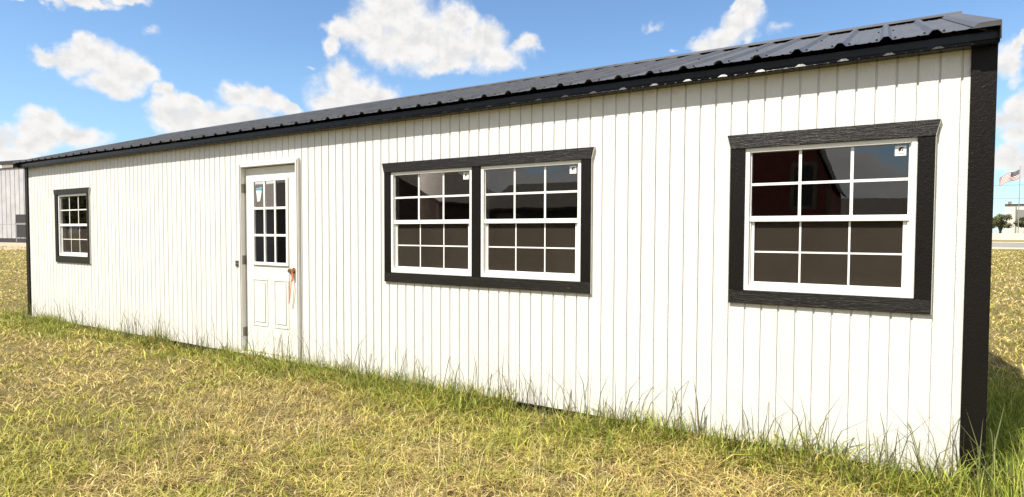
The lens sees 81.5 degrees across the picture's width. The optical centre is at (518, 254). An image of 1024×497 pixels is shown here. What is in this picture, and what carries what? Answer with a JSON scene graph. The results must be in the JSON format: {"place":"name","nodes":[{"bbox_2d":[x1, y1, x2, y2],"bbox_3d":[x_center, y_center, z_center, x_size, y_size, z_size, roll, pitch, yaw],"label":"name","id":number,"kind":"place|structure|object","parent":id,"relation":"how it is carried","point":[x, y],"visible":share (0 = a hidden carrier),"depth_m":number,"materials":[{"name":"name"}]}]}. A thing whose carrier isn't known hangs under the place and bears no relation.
{"place":"outdoors","nodes":[
{"label":"outdoors","id":0,"kind":"place"},
{"bbox_2d":[0,159,25,242],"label":"warehouse","id":1,"kind":"structure","parent":0,"point":[12,195],"depth_m":77.89,"materials":[{"name":"grey metal"}]},
{"bbox_2d":[0,240,1023,496],"bbox_3d":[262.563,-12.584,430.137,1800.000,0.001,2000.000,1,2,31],"label":"ground","id":2,"kind":"structure","parent":0,"point":[132,382],"depth_m":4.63,"materials":[{"name":"plant"}]},
{"bbox_2d":[0,242,25,249],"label":"gravel yard","id":3,"kind":"structure","parent":2,"relation":"on","point":[5,244],"depth_m":61.71,"materials":[{"name":"beige gravel"}]},
{"bbox_2d":[0,224,25,242],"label":"pipe rail","id":4,"kind":"object","parent":3,"relation":"on","point":[16,228],"visible":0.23,"depth_m":72.67,"materials":[{"name":"metal"}]},
{"bbox_2d":[4,428,361,496],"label":"foreground grass","id":5,"kind":"structure","parent":2,"relation":"on","point":[283,491],"depth_m":3.50,"materials":[{"name":"green plant"}]},
{"bbox_2d":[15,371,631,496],"bbox_3d":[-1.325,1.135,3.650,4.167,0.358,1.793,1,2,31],"label":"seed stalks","id":6,"kind":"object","parent":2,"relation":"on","point":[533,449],"visible":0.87,"depth_m":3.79,"materials":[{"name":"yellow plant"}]},
{"bbox_2d":[0,347,899,496],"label":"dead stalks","id":7,"kind":"object","parent":2,"relation":"on","point":[283,437],"visible":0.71,"depth_m":4.03,"materials":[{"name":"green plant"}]},
{"bbox_2d":[13,11,1001,482],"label":"shed","id":8,"kind":"structure","parent":2,"relation":"on","point":[759,229],"depth_m":4.51,"materials":[{"name":"white paint"}]},
{"bbox_2d":[58,193,87,256],"bbox_3d":[-6.580,-0.435,8.835,0.930,0.925,0.075,1,2,31],"label":"window","id":9,"kind":"structure","parent":8,"relation":"in","point":[72,237],"depth_m":8.90,"materials":[{"name":"white plastic"}]},
{"bbox_2d":[242,164,296,357],"bbox_3d":[-2.686,0.070,6.457,0.917,2.048,0.110,1,2,31],"label":"door","id":10,"kind":"structure","parent":8,"relation":"in","point":[269,259],"depth_m":6.47,"materials":[{"name":"white paint"}]},
{"bbox_2d":[288,269,293,303],"bbox_3d":[-2.389,0.336,6.254,0.092,0.370,0.042,1,2,31],"label":"hanging strap","id":11,"kind":"object","parent":10,"relation":"hanging from","point":[292,271],"visible":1,"depth_m":6.25,"materials":[{"name":"orange fabric"}]},
{"bbox_2d":[391,167,471,275],"bbox_3d":[-0.764,-0.287,5.295,0.927,0.925,0.075,1,2,31],"label":"window","id":12,"kind":"structure","parent":8,"relation":"in","point":[427,244],"depth_m":5.29,"materials":[{"name":"white plastic"}]},
{"bbox_2d":[481,160,580,281],"bbox_3d":[0.101,-0.265,4.768,0.927,0.925,0.075,1,2,31],"label":"window","id":13,"kind":"structure","parent":8,"relation":"in","point":[548,248],"depth_m":4.76,"materials":[{"name":"white plastic"}]},
{"bbox_2d":[743,137,917,298],"bbox_3d":[1.897,-0.219,3.675,0.934,0.925,0.075,1,2,31],"label":"window","id":14,"kind":"structure","parent":8,"relation":"in","point":[853,255],"depth_m":3.65,"materials":[{"name":"white plastic"}]},
{"bbox_2d":[0,294,1023,496],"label":"edge grass","id":15,"kind":"structure","parent":2,"relation":"on","point":[385,379],"depth_m":4.31,"materials":[{"name":"green plant"}]},
{"bbox_2d":[845,360,1023,496],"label":"corner grass","id":16,"kind":"structure","parent":2,"relation":"on","point":[998,400],"depth_m":3.59,"materials":[{"name":"green plant"}]},
{"bbox_2d":[993,213,1013,232],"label":"oak tree","id":17,"kind":"object","parent":2,"relation":"on","point":[999,222],"visible":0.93,"depth_m":206.91,"materials":[{"name":"green plant"}]},
{"bbox_2d":[992,247,1023,248],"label":"kerb","id":18,"kind":"structure","parent":2,"relation":"on","point":[1005,248],"depth_m":64.93,"materials":[{"name":"concrete"}]},
{"bbox_2d":[1013,217,1023,227],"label":"oak tree","id":19,"kind":"object","parent":2,"relation":"on","point":[1021,223],"visible":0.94,"depth_m":203.35,"materials":[{"name":"green plant"}]},
{"bbox_2d":[1017,166,1020,232],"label":"flagpole","id":20,"kind":"object","parent":2,"relation":"on","point":[1018,206],"visible":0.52,"depth_m":197.86,"materials":[{"name":"metal"}]},
{"bbox_2d":[999,169,1019,184],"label":"flag","id":21,"kind":"object","parent":20,"relation":"attached to","point":[1010,176],"visible":0.98,"depth_m":198.67,"materials":[{"name":"white fabric"}]},
{"bbox_2d":[0,0,1023,232],"label":"sky","id":22,"kind":"structure","parent":0,"point":[75,74],"materials":[{"name":"blue"}]},
{"bbox_2d":[992,233,1023,239],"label":"boundary wall","id":23,"kind":"structure","parent":0,"point":[1007,236],"depth_m":194.86,"materials":[{"name":"concrete"}]},
{"bbox_2d":[992,243,1023,247],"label":"road","id":24,"kind":"structure","parent":0,"point":[1010,245],"depth_m":87.38,"materials":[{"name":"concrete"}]},
{"bbox_2d":[1004,201,1023,232],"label":"commercial building","id":25,"kind":"structure","parent":0,"point":[1011,208],"depth_m":229.61,"materials":[{"name":"metal"}]},
{"bbox_2d":[1016,210,1023,225],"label":"window","id":26,"kind":"structure","parent":25,"relation":"in","point":[1021,212],"depth_m":228.29,"materials":[{"name":"grey glass"}]}
]}

